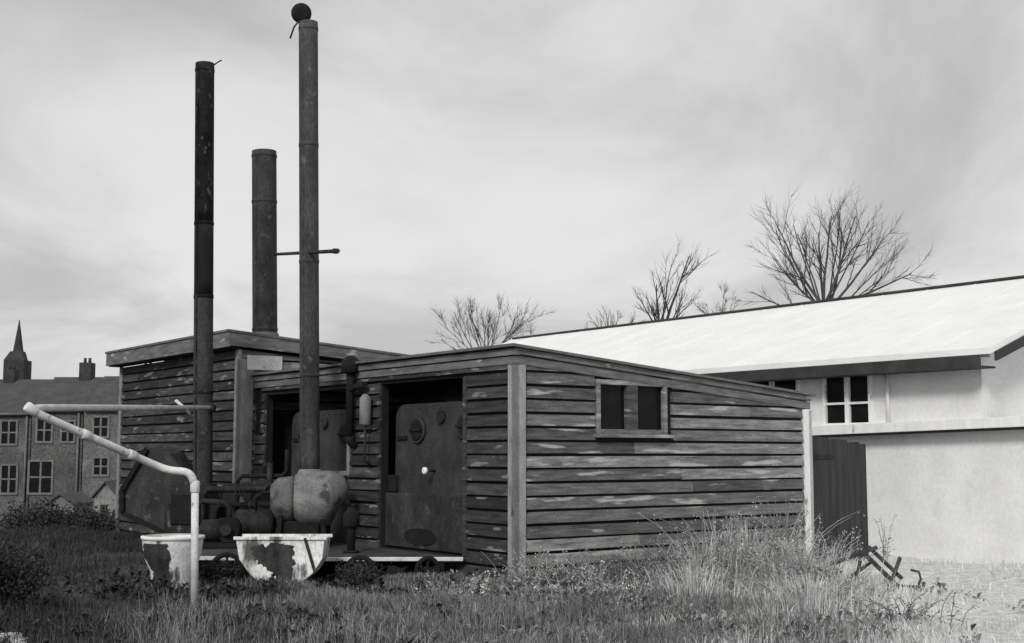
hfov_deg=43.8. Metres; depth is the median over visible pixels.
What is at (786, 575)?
weed tussock
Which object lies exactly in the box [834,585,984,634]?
tall weed
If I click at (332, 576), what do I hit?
scrap iron
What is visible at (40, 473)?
window
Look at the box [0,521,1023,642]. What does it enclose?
ground
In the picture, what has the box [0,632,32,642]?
rubble stone
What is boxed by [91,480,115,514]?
outhouse
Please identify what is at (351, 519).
standpipe
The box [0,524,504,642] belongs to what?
dark weeds
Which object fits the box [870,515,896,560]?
tall weed
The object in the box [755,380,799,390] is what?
window
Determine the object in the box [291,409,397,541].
boiler
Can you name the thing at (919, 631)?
ground
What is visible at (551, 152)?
sky
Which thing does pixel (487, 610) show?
rough grass
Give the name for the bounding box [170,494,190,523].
door
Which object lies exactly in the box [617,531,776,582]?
weed tussock
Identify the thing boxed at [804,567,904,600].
weed tussock
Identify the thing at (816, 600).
weed tussock
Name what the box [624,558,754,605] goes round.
weed tussock
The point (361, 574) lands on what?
shrub
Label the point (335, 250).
stay rod
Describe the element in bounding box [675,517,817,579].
weed tussock
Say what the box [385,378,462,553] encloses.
boiler
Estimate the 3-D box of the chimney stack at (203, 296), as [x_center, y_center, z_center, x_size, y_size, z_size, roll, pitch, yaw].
[-4.877,-0.424,20.152,0.453,7.643,0.309,0,-6,0]
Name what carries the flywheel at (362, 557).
on the ground at (976, 614)
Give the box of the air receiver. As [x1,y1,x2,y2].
[234,491,276,536]
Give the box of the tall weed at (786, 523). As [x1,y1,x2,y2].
[707,492,864,577]
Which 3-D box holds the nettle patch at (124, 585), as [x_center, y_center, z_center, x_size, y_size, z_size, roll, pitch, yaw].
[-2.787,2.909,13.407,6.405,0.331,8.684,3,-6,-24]
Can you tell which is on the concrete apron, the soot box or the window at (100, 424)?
the soot box
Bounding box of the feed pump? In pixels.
[199,498,241,547]
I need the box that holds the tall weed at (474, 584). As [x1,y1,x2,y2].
[410,570,518,599]
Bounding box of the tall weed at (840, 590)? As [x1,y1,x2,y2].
[758,564,898,613]
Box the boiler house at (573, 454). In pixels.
[250,343,815,579]
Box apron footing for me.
[206,561,434,578]
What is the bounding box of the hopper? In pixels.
[119,447,192,533]
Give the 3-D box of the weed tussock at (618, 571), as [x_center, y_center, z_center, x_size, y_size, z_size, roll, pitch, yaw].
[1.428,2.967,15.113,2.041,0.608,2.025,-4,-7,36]
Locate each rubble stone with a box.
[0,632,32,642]
[966,588,985,598]
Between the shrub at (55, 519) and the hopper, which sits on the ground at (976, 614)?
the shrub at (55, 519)
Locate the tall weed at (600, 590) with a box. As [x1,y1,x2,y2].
[533,559,678,607]
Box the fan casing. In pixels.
[270,469,349,544]
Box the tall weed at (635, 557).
[584,535,711,583]
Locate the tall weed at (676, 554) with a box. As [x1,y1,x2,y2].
[607,538,728,585]
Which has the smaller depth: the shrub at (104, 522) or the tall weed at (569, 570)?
the tall weed at (569, 570)
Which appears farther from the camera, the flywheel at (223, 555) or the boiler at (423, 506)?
the boiler at (423, 506)
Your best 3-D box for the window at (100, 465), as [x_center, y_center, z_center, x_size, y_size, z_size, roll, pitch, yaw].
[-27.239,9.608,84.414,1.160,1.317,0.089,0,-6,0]
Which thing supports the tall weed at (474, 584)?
on the ground at (976, 614)
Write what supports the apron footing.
on the ground at (976, 614)
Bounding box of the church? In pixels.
[3,320,31,378]
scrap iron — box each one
[328,573,341,581]
[384,565,408,579]
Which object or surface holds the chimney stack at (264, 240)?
on the annex shed
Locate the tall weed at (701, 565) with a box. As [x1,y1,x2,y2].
[619,532,785,599]
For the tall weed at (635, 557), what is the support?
on the ground at (976, 614)
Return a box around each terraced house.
[0,364,52,520]
[27,358,103,514]
[82,363,146,511]
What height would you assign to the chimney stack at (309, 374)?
6.965 m
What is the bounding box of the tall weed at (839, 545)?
[813,527,860,563]
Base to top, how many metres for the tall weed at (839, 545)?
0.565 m
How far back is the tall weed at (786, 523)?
16.03 m
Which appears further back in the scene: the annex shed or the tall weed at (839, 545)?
the annex shed
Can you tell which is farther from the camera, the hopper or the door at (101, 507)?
the door at (101, 507)
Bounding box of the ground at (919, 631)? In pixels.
[503,552,1023,642]
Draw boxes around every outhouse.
[44,491,93,519]
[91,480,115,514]
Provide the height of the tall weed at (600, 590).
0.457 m
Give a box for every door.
[100,505,106,514]
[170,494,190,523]
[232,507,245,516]
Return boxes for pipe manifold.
[200,450,289,541]
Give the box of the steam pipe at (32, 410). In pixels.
[23,399,215,609]
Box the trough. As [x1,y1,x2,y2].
[233,534,332,584]
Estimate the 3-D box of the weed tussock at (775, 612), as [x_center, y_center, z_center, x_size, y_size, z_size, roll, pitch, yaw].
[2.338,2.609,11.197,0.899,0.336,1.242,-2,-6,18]
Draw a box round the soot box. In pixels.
[164,479,222,533]
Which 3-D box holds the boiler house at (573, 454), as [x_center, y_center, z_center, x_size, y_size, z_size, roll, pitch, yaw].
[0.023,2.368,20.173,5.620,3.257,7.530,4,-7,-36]
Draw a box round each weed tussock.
[504,565,577,586]
[563,546,684,587]
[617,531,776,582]
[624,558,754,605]
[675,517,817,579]
[721,567,948,621]
[727,541,925,584]
[727,602,821,627]
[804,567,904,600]
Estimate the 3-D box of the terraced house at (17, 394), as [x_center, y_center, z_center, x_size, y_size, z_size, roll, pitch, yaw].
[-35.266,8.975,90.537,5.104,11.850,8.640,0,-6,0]
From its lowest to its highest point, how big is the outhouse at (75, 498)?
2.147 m
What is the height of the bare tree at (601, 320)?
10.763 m
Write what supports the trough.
on the ground at (976, 614)
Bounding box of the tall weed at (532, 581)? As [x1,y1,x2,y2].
[477,540,590,599]
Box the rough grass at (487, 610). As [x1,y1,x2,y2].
[5,556,967,642]
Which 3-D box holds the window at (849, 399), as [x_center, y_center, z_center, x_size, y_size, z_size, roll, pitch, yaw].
[6.018,1.377,22.844,0.108,0.990,1.070,4,-7,-36]
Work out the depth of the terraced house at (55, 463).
85.58 m
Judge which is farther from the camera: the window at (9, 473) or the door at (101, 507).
the window at (9, 473)
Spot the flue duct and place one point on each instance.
(244, 497)
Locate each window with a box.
[0,420,18,445]
[0,464,18,494]
[27,460,53,494]
[35,418,53,442]
[59,420,75,442]
[91,457,109,476]
[92,416,109,437]
[593,379,674,437]
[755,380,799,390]
[822,376,872,425]
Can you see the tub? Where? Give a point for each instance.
(168, 556)
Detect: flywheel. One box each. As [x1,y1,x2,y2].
[210,552,244,580]
[345,555,376,580]
[414,556,440,577]
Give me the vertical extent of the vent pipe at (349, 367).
1.384 m
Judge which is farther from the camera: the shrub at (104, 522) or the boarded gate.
the shrub at (104, 522)
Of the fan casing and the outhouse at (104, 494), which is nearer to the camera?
the fan casing
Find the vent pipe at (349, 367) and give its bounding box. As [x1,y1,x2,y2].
[340,355,367,448]
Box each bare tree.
[428,292,554,349]
[583,305,649,328]
[633,239,716,319]
[691,281,739,312]
[732,181,936,307]
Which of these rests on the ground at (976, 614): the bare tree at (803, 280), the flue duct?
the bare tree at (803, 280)
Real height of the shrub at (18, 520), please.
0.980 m
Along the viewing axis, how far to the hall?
22.11 m
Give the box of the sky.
[0,0,1023,378]
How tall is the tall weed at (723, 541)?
0.949 m
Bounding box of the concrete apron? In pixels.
[200,540,462,561]
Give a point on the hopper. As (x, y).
(142, 495)
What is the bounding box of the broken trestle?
[829,545,921,589]
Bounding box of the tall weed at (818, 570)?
[763,527,894,593]
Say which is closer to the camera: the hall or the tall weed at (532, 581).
the tall weed at (532, 581)
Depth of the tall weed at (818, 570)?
14.38 m
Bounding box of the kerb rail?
[198,556,462,581]
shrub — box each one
[0,493,80,533]
[0,532,55,611]
[20,497,114,531]
[65,503,120,532]
[198,554,245,583]
[333,558,391,588]
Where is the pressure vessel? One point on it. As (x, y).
(365, 419)
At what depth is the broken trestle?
14.57 m
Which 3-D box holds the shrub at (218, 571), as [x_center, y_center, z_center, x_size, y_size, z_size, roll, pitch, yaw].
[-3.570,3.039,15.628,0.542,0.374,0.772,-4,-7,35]
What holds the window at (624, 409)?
in the boiler house at (573, 454)
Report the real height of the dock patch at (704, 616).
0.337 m
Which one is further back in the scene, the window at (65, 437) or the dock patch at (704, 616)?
the window at (65, 437)
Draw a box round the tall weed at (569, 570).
[530,549,628,590]
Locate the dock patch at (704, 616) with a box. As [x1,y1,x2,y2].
[382,566,1023,642]
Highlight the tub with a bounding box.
[141,533,204,589]
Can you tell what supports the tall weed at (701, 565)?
on the ground at (976, 614)
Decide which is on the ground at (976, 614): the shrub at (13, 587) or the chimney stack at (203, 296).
the shrub at (13, 587)
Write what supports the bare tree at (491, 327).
on the ground at (976, 614)
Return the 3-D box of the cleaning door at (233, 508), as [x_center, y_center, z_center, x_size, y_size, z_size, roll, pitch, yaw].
[-4.275,3.046,19.751,0.280,0.350,0.038,1,-6,-8]
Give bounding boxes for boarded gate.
[812,436,868,560]
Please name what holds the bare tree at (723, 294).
on the ground at (976, 614)
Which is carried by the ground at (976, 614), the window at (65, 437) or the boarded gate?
the boarded gate
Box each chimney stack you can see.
[193,60,221,483]
[246,148,278,348]
[289,3,319,468]
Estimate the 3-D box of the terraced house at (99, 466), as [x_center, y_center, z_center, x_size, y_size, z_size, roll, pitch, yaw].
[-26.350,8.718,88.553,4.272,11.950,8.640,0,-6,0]
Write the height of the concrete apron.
0.055 m
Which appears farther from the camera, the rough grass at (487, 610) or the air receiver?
the air receiver
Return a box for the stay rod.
[273,248,339,255]
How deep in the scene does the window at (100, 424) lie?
84.68 m
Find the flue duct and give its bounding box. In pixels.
[218,479,276,533]
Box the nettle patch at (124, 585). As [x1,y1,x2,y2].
[0,562,578,642]
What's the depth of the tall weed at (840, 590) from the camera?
12.91 m
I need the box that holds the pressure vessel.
[359,394,373,466]
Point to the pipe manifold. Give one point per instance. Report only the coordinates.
(238, 488)
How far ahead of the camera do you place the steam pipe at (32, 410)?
13.09 m
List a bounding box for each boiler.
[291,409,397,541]
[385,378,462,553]
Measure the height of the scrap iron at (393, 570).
0.218 m
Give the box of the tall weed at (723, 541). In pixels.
[637,509,805,581]
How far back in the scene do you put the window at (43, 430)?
85.64 m
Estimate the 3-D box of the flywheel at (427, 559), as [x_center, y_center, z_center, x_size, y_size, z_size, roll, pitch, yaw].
[-1.065,3.137,16.062,0.364,0.364,0.120,3,-7,-28]
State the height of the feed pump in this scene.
0.690 m
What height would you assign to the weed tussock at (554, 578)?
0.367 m
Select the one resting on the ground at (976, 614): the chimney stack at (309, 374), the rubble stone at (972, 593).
the rubble stone at (972, 593)
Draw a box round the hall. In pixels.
[447,275,1023,563]
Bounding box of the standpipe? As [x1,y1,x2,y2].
[343,507,359,552]
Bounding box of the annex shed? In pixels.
[105,329,446,534]
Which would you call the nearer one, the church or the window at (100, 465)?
the window at (100, 465)
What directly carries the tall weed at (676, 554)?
on the ground at (976, 614)
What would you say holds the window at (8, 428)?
in the terraced house at (17, 394)
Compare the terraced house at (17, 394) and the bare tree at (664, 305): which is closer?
the bare tree at (664, 305)

